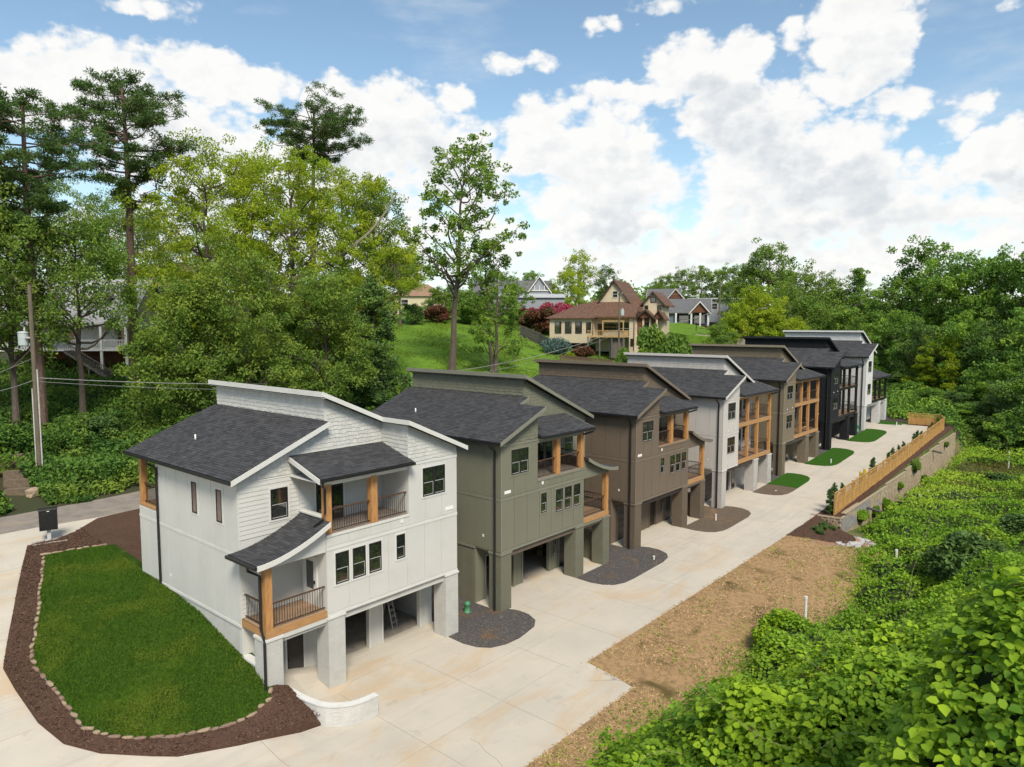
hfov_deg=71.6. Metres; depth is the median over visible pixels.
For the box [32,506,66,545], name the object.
mailbox
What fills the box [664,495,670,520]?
door
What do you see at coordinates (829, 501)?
arborvitae
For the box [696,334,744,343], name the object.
concrete wall
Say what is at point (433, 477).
window
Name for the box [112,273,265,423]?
broadleaf tree
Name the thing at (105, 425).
bank shrub
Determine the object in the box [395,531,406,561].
window
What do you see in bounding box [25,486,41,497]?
boulder
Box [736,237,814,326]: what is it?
forest tree
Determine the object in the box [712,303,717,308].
window
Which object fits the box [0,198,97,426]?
broadleaf tree
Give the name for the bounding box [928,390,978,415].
forest tree
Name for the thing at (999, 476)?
vine shrub
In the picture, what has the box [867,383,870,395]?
window
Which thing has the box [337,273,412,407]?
magnolia tree
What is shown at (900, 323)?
forest tree
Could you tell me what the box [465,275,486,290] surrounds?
forest tree
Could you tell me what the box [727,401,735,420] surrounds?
window
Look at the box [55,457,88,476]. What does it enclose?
bank shrub
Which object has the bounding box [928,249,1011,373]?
forest tree
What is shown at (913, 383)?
forest tree
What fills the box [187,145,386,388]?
broadleaf tree
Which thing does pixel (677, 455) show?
window
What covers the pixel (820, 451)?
gravel bed
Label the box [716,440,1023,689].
vine cover
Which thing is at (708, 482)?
garage door
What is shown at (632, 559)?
gravel bed
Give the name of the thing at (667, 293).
hill house
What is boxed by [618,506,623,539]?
garage door
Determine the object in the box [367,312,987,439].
forest floor
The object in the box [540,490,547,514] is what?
window
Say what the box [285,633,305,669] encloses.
door
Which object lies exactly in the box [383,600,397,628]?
step ladder
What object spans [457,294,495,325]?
shrub
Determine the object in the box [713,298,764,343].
forest tree
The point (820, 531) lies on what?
shrub
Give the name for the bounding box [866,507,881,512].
wall drain
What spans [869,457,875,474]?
arborvitae
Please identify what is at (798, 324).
forest tree
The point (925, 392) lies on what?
forest tree
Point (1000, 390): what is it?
forest tree
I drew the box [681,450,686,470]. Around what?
window
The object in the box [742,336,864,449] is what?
townhouse
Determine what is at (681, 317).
window
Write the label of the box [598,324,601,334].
door
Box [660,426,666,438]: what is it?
porch chair
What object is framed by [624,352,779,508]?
townhouse
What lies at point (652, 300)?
window
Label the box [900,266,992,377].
forest tree
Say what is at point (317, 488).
door
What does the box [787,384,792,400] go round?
window
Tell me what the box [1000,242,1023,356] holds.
forest tree
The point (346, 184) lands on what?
broadleaf tree
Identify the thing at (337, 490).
door
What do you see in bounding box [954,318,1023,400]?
forest tree
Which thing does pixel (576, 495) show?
window
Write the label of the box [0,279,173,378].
white house
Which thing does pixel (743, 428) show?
window
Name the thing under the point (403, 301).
window
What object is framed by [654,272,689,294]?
forest tree
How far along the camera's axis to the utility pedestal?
38.04 m
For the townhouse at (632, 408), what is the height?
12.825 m
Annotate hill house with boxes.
[147,263,199,292]
[387,284,444,314]
[473,276,565,309]
[546,280,673,357]
[646,288,684,298]
[668,299,711,326]
[687,298,740,321]
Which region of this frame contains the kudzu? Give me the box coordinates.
[585,550,1023,766]
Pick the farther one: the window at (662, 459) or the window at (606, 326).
the window at (606, 326)
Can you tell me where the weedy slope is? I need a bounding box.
[847,427,1023,537]
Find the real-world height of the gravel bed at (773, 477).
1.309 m
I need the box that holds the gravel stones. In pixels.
[432,475,791,646]
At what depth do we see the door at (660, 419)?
53.97 m
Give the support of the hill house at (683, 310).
on the forest floor
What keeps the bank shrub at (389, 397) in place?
on the bank soil
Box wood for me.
[0,277,1001,325]
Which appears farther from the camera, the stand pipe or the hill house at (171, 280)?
the hill house at (171, 280)
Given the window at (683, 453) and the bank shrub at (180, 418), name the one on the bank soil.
the bank shrub at (180, 418)
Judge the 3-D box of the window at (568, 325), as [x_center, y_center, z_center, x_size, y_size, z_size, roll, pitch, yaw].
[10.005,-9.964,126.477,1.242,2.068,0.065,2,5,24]
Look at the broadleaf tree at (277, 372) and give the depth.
61.71 m
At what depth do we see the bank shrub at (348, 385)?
77.10 m
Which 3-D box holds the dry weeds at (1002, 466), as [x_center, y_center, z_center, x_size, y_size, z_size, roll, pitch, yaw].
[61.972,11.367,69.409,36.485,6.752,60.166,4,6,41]
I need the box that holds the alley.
[0,488,154,533]
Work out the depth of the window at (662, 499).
54.94 m
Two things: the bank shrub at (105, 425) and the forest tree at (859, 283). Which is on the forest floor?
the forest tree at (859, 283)
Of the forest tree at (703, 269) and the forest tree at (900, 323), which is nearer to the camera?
the forest tree at (900, 323)
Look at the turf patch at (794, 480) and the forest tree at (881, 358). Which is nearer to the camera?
the turf patch at (794, 480)
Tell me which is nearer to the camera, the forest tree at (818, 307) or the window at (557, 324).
the window at (557, 324)
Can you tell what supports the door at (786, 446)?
in the townhouse at (784, 370)
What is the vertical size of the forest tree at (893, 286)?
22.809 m
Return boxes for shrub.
[0,423,46,455]
[42,429,85,453]
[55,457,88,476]
[84,414,121,440]
[105,454,135,473]
[142,425,169,439]
[174,412,197,422]
[333,379,370,395]
[367,389,395,409]
[403,303,424,324]
[423,304,450,322]
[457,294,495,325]
[518,307,536,317]
[519,307,556,333]
[537,302,572,312]
[539,336,572,353]
[565,353,575,357]
[570,345,594,358]
[614,346,628,362]
[636,323,666,352]
[657,332,691,353]
[749,608,811,644]
[814,528,825,533]
[819,525,827,529]
[828,525,836,529]
[917,542,944,553]
[920,530,1008,581]
[984,472,1021,484]
[985,513,1023,536]
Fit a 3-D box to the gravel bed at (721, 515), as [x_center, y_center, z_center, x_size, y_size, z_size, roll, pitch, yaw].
[12.553,9.807,58.869,13.050,1.326,8.000,4,6,41]
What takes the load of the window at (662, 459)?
in the townhouse at (632, 408)
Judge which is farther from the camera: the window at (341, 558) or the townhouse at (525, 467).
the townhouse at (525, 467)
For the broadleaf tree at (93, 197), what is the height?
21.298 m
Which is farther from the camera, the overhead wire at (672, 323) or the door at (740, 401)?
the overhead wire at (672, 323)
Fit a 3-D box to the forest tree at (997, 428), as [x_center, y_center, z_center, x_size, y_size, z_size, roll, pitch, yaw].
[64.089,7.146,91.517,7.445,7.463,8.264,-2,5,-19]
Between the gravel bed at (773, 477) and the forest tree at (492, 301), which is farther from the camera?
the forest tree at (492, 301)
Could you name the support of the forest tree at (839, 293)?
on the forest floor
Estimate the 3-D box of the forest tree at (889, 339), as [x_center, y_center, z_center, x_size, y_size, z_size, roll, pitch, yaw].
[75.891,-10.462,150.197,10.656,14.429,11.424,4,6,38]
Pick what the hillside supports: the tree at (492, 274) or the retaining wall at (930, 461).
the tree at (492, 274)
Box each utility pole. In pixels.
[17,285,43,471]
[618,290,623,349]
[718,280,720,327]
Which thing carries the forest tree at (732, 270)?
on the forest floor
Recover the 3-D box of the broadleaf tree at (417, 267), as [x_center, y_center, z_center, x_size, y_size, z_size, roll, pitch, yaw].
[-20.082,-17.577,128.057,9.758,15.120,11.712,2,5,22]
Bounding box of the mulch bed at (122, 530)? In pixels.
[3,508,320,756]
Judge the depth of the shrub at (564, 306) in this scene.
147.19 m
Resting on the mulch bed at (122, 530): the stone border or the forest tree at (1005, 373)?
the stone border
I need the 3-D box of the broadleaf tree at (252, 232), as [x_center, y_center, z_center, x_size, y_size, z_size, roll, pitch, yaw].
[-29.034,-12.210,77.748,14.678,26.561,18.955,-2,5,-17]
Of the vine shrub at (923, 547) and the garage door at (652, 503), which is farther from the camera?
the garage door at (652, 503)
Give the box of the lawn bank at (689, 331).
[669,323,738,343]
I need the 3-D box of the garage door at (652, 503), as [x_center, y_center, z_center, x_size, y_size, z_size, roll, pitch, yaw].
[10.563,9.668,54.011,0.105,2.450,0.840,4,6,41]
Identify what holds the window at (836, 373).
in the townhouse at (823, 355)
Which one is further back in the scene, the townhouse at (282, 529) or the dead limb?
the dead limb
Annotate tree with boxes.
[0,84,113,428]
[0,145,61,356]
[0,156,112,276]
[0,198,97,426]
[0,205,159,416]
[39,66,199,407]
[50,188,170,278]
[79,197,201,295]
[111,127,291,401]
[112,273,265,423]
[150,218,288,333]
[170,152,306,382]
[174,228,319,410]
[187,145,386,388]
[253,81,374,368]
[254,265,379,403]
[256,151,420,359]
[326,177,424,376]
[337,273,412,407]
[377,246,432,325]
[401,130,529,369]
[421,285,452,319]
[442,284,467,310]
[444,288,498,322]
[458,236,528,372]
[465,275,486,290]
[482,295,503,320]
[494,283,535,326]
[498,271,518,281]
[518,270,543,280]
[548,268,586,306]
[556,249,601,301]
[588,264,620,299]
[642,280,661,301]
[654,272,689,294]
[674,267,696,298]
[682,265,718,297]
[698,266,729,297]
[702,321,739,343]
[712,263,779,330]
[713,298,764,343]
[717,262,746,310]
[727,285,788,338]
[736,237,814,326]
[745,303,795,336]
[766,265,810,321]
[770,265,830,328]
[779,315,810,336]
[788,294,842,329]
[801,269,855,325]
[805,284,875,329]
[828,302,877,356]
[840,267,877,331]
[855,302,896,342]
[859,319,902,365]
[862,283,901,341]
[863,269,944,367]
[865,308,931,385]
[872,355,888,387]
[873,371,917,390]
[880,234,970,368]
[886,380,925,396]
[888,320,948,387]
[899,362,959,390]
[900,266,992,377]
[902,387,951,405]
[911,307,1008,394]
[914,334,972,392]
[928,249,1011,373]
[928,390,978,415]
[948,370,997,417]
[948,403,993,427]
[953,250,1023,365]
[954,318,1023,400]
[961,307,1023,408]
[962,392,1023,442]
[967,410,1023,465]
[971,361,1023,433]
[974,243,1023,390]
[982,367,1023,451]
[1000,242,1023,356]
[1002,379,1023,458]
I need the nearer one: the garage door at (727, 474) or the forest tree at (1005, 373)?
the garage door at (727, 474)
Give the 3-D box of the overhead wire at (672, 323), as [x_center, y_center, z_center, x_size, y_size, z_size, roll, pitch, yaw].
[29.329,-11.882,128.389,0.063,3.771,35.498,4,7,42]
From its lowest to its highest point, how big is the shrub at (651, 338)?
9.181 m
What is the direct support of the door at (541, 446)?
in the townhouse at (525, 467)
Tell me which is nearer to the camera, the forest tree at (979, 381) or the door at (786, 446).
the door at (786, 446)
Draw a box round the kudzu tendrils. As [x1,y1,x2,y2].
[471,510,965,766]
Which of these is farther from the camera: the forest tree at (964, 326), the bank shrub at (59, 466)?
the forest tree at (964, 326)
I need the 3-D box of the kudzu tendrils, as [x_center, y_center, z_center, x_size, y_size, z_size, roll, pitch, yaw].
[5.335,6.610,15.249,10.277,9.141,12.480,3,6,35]
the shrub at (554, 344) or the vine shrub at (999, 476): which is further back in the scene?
the shrub at (554, 344)
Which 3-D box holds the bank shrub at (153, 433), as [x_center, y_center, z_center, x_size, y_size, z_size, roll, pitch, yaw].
[-27.746,4.507,56.769,2.794,2.130,3.196,2,5,24]
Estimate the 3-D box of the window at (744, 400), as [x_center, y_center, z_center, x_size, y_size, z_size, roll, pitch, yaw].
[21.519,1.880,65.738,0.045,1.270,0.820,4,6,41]
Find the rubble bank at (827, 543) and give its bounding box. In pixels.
[810,537,870,547]
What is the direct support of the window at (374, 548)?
in the townhouse at (282, 529)
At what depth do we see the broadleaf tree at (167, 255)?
93.06 m
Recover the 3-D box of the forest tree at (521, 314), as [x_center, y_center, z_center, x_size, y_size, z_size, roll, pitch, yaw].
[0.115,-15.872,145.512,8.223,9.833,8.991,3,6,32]
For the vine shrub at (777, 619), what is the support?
on the dirt
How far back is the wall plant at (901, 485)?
68.28 m
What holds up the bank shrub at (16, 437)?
on the bank soil
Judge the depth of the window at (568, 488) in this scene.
42.26 m
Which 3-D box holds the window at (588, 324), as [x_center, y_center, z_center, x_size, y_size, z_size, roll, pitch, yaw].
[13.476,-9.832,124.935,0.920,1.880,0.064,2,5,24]
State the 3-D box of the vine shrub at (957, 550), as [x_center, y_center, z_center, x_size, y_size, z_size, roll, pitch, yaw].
[25.617,10.309,40.924,4.964,3.880,4.819,-3,6,-30]
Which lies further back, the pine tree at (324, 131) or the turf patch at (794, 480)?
the pine tree at (324, 131)
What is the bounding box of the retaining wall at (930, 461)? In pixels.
[810,433,955,531]
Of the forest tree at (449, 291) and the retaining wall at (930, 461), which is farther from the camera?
the forest tree at (449, 291)
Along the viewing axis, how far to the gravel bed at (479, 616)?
36.49 m
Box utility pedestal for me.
[464,601,470,613]
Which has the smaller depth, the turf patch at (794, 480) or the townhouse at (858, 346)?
the turf patch at (794, 480)
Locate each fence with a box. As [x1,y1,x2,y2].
[520,325,549,346]
[560,355,612,361]
[696,323,750,334]
[833,412,944,515]
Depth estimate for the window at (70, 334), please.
79.48 m
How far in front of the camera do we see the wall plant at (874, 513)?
61.58 m
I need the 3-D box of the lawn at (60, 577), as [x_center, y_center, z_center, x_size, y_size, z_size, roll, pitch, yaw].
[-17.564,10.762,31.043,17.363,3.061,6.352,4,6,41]
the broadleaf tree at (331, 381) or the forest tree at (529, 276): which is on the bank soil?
the broadleaf tree at (331, 381)
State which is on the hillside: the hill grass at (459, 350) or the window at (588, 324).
the hill grass at (459, 350)
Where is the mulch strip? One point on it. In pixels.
(830, 537)
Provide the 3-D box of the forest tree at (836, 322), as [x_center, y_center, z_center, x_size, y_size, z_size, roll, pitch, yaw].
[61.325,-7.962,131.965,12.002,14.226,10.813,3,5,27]
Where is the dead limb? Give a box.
[291,192,397,281]
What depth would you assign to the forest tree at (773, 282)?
182.51 m
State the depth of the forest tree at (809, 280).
148.41 m
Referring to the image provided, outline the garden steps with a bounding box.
[0,450,31,495]
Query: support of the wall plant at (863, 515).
attached to the retaining wall at (930, 461)
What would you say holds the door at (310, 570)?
in the townhouse at (282, 529)
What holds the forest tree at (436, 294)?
on the hillside
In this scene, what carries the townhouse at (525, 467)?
on the driveway
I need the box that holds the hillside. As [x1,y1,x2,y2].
[1,315,953,466]
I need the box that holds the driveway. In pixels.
[0,421,933,766]
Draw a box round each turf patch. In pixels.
[767,473,809,487]
[805,448,853,465]
[846,429,886,441]
[878,421,903,424]
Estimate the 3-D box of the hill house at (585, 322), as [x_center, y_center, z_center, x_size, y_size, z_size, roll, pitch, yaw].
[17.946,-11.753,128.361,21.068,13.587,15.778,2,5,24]
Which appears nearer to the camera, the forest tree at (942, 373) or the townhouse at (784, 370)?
the townhouse at (784, 370)
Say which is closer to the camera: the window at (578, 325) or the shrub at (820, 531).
the shrub at (820, 531)
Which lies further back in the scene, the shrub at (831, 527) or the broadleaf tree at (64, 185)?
the broadleaf tree at (64, 185)
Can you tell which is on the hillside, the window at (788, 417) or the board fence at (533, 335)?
the board fence at (533, 335)
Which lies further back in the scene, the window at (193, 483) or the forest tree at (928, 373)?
the forest tree at (928, 373)
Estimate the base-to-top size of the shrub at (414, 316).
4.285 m
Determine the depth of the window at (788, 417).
69.34 m
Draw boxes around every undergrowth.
[0,347,412,514]
[870,380,1020,464]
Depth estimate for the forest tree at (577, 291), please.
158.88 m
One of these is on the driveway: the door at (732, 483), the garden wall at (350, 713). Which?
the garden wall at (350, 713)
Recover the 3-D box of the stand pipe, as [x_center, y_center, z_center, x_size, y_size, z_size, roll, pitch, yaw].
[15.571,12.219,37.707,0.196,1.874,0.216,4,6,41]
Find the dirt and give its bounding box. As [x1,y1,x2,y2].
[526,536,897,766]
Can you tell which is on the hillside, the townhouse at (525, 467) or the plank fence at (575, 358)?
the plank fence at (575, 358)
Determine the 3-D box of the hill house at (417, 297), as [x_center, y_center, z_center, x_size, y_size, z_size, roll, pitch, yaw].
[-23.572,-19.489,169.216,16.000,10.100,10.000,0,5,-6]
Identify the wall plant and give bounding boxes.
[857,509,870,523]
[872,505,879,516]
[882,497,892,509]
[898,482,904,489]
[911,459,921,473]
[920,475,928,485]
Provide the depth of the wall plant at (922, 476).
75.90 m
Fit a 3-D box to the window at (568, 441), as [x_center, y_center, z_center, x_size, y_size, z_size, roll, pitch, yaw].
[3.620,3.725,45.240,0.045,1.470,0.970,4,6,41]
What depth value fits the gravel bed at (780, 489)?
63.77 m
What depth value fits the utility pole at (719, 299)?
141.01 m
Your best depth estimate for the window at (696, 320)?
168.54 m
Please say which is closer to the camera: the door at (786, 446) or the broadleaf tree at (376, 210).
the door at (786, 446)
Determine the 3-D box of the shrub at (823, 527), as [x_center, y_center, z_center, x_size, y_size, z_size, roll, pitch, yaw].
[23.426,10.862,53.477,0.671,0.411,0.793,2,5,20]
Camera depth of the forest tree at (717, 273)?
218.45 m
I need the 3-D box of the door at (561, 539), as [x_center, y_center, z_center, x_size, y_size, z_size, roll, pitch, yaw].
[3.271,10.583,45.383,0.065,2.170,0.980,4,6,41]
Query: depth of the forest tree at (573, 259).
170.43 m
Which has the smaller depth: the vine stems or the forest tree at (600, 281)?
the vine stems
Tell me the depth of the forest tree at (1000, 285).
119.21 m
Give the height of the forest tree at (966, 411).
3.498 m
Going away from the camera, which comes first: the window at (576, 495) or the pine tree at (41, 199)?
the window at (576, 495)
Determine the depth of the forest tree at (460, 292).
141.49 m
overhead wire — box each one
[38,330,617,383]
[38,333,617,388]
[620,310,715,328]
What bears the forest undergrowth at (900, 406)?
on the forest floor
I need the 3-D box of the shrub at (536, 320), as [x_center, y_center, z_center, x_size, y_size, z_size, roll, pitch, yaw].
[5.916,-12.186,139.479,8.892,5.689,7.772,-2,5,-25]
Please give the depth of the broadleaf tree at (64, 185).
100.72 m
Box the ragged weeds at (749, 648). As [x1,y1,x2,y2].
[540,536,879,766]
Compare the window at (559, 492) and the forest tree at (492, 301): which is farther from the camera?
the forest tree at (492, 301)
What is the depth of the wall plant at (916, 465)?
72.63 m
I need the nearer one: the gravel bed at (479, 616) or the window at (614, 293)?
the gravel bed at (479, 616)
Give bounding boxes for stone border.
[29,543,272,739]
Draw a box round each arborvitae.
[825,488,833,513]
[831,482,837,509]
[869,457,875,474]
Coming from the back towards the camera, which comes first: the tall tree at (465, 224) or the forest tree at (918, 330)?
the forest tree at (918, 330)
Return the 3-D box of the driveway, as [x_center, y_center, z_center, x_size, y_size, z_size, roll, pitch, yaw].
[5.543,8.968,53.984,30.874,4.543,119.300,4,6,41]
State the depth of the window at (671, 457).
51.80 m
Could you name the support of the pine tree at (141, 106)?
on the bank soil
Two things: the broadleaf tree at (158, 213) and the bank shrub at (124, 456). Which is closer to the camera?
the bank shrub at (124, 456)
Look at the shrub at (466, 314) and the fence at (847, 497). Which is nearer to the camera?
the fence at (847, 497)
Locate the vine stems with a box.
[597,490,1023,766]
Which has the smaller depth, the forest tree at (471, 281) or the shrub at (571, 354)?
the shrub at (571, 354)
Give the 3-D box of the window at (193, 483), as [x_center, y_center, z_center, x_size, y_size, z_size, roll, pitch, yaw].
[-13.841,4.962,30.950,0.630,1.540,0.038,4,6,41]
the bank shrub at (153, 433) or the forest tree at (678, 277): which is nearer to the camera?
the bank shrub at (153, 433)
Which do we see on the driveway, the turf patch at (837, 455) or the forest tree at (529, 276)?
the turf patch at (837, 455)
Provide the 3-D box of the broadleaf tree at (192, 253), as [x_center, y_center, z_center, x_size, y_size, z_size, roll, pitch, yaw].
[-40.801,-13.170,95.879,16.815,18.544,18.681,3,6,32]
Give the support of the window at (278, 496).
in the townhouse at (282, 529)
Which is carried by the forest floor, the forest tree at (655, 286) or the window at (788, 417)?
the forest tree at (655, 286)
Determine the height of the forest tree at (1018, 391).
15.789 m
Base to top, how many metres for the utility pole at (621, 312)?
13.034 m
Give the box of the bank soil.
[0,350,362,517]
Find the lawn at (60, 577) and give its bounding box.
[31,544,274,738]
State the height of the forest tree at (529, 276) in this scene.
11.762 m
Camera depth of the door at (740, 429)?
65.28 m
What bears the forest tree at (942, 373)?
on the forest floor
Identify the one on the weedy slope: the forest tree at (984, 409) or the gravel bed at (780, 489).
the forest tree at (984, 409)
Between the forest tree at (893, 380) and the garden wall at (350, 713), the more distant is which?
the forest tree at (893, 380)
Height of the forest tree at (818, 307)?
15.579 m
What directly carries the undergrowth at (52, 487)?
on the bank soil
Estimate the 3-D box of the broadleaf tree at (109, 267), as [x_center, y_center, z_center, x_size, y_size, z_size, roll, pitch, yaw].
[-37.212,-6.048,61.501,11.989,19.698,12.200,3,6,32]
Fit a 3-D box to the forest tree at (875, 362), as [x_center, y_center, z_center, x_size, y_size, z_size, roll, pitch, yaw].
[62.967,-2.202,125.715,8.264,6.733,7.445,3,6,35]
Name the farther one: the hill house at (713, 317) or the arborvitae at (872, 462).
the hill house at (713, 317)
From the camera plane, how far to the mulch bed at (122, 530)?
27.01 m
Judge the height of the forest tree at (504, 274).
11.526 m
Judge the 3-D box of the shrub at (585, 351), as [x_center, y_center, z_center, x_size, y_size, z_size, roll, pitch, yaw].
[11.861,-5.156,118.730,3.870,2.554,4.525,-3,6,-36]
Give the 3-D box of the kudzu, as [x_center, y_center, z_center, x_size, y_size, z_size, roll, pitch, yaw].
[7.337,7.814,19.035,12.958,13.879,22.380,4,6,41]
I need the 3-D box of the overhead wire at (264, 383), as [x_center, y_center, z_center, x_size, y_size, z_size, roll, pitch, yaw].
[-7.750,-3.515,82.293,0.054,4.815,83.790,4,6,37]
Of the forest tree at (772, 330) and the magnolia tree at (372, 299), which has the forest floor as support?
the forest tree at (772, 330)
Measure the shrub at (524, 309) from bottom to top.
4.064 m
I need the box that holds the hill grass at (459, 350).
[199,318,613,378]
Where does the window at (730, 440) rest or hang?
in the townhouse at (721, 391)
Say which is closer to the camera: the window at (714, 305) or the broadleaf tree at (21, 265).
the broadleaf tree at (21, 265)
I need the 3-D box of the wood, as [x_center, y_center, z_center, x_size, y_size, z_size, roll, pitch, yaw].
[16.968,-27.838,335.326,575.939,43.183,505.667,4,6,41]
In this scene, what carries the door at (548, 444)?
in the townhouse at (525, 467)
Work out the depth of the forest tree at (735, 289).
175.96 m
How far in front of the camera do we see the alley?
43.21 m
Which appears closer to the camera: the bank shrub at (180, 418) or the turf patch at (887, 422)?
the bank shrub at (180, 418)
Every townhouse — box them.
[123,380,468,690]
[371,367,618,611]
[532,359,712,549]
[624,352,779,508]
[689,343,826,475]
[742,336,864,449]
[783,330,891,429]
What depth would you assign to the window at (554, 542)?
44.72 m
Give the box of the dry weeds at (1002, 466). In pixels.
[873,431,1023,518]
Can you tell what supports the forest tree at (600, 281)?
on the forest floor
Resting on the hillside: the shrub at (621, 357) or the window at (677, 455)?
the shrub at (621, 357)
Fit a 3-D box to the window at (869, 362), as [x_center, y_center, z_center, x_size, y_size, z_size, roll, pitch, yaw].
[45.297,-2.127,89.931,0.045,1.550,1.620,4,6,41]
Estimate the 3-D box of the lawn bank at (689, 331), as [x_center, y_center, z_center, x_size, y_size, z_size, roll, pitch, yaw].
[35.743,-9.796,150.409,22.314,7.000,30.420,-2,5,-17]
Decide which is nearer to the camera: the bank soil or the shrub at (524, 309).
the bank soil
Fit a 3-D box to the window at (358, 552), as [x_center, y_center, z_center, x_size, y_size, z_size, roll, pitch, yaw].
[-6.634,7.741,30.843,0.045,1.510,0.850,4,6,41]
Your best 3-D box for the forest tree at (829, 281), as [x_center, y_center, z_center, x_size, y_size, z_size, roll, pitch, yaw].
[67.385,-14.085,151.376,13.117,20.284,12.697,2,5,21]
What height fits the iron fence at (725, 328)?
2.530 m
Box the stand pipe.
[804,596,807,618]
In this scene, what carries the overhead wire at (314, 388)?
attached to the utility pole at (621, 312)
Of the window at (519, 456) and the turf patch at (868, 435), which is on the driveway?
the turf patch at (868, 435)
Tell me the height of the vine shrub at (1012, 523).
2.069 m
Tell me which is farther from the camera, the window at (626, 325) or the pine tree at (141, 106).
the window at (626, 325)
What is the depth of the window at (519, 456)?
38.64 m
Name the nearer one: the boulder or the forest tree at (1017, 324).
the boulder
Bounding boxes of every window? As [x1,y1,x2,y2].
[64,329,75,343]
[116,329,124,343]
[190,479,198,515]
[215,487,223,525]
[268,484,289,522]
[333,547,350,586]
[351,543,367,580]
[367,538,382,575]
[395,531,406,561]
[401,299,407,306]
[421,462,445,498]
[510,445,528,476]
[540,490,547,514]
[552,539,556,557]
[555,322,560,332]
[555,486,563,513]
[564,436,573,453]
[564,484,572,510]
[565,322,571,332]
[572,481,580,507]
[575,322,581,332]
[586,322,590,332]
[603,323,617,329]
[612,291,617,297]
[620,323,628,329]
[642,419,653,443]
[650,298,655,302]
[660,456,664,474]
[660,498,663,512]
[669,453,674,474]
[675,452,680,472]
[679,315,688,322]
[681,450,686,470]
[694,315,704,323]
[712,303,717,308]
[726,435,734,455]
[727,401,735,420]
[742,399,745,410]
[742,426,744,440]
[786,414,791,429]
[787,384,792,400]
[832,396,837,410]
[833,371,838,384]
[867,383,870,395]
[868,360,871,372]
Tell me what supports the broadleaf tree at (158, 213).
on the bank soil
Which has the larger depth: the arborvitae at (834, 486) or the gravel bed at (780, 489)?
the gravel bed at (780, 489)
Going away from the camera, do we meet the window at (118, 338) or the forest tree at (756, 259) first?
the window at (118, 338)
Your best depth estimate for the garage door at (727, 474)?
64.05 m
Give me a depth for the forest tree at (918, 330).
121.17 m
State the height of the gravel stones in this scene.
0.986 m
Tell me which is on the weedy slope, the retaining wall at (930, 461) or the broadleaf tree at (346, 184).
the retaining wall at (930, 461)
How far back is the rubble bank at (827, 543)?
50.38 m
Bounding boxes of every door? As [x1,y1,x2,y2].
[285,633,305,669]
[303,556,317,605]
[314,483,321,513]
[331,482,344,518]
[538,442,544,467]
[545,440,552,466]
[558,536,563,566]
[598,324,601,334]
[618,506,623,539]
[650,501,653,525]
[659,417,661,437]
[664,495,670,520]
[705,473,711,500]
[726,472,728,490]
[730,469,735,489]
[738,428,741,450]
[739,400,741,416]
[785,444,788,461]
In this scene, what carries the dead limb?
attached to the broadleaf tree at (346, 184)
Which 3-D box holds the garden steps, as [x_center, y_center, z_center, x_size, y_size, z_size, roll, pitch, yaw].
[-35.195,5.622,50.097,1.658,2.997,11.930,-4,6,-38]
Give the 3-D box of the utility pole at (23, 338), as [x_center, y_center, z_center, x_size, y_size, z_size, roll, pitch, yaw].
[-33.238,0.065,48.933,1.204,13.632,0.669,1,5,6]
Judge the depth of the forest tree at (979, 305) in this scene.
121.08 m
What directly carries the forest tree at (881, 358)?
on the forest floor
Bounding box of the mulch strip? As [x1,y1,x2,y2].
[787,424,953,542]
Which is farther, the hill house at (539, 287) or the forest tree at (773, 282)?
the forest tree at (773, 282)
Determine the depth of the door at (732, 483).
64.61 m
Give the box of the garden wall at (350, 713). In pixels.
[292,688,377,726]
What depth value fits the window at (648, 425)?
48.88 m
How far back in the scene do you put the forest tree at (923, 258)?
135.01 m
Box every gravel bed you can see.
[431,587,534,647]
[576,544,667,584]
[682,506,749,531]
[753,484,796,494]
[771,475,779,480]
[818,449,827,455]
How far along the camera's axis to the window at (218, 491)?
29.49 m
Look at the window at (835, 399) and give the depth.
79.96 m
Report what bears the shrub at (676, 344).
on the hillside
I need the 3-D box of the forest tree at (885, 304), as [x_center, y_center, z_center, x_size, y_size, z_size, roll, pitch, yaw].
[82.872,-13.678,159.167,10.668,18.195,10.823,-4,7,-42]
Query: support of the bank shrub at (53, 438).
on the bank soil
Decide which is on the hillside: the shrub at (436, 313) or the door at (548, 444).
the shrub at (436, 313)
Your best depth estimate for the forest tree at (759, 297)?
137.80 m
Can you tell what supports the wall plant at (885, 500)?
attached to the retaining wall at (930, 461)

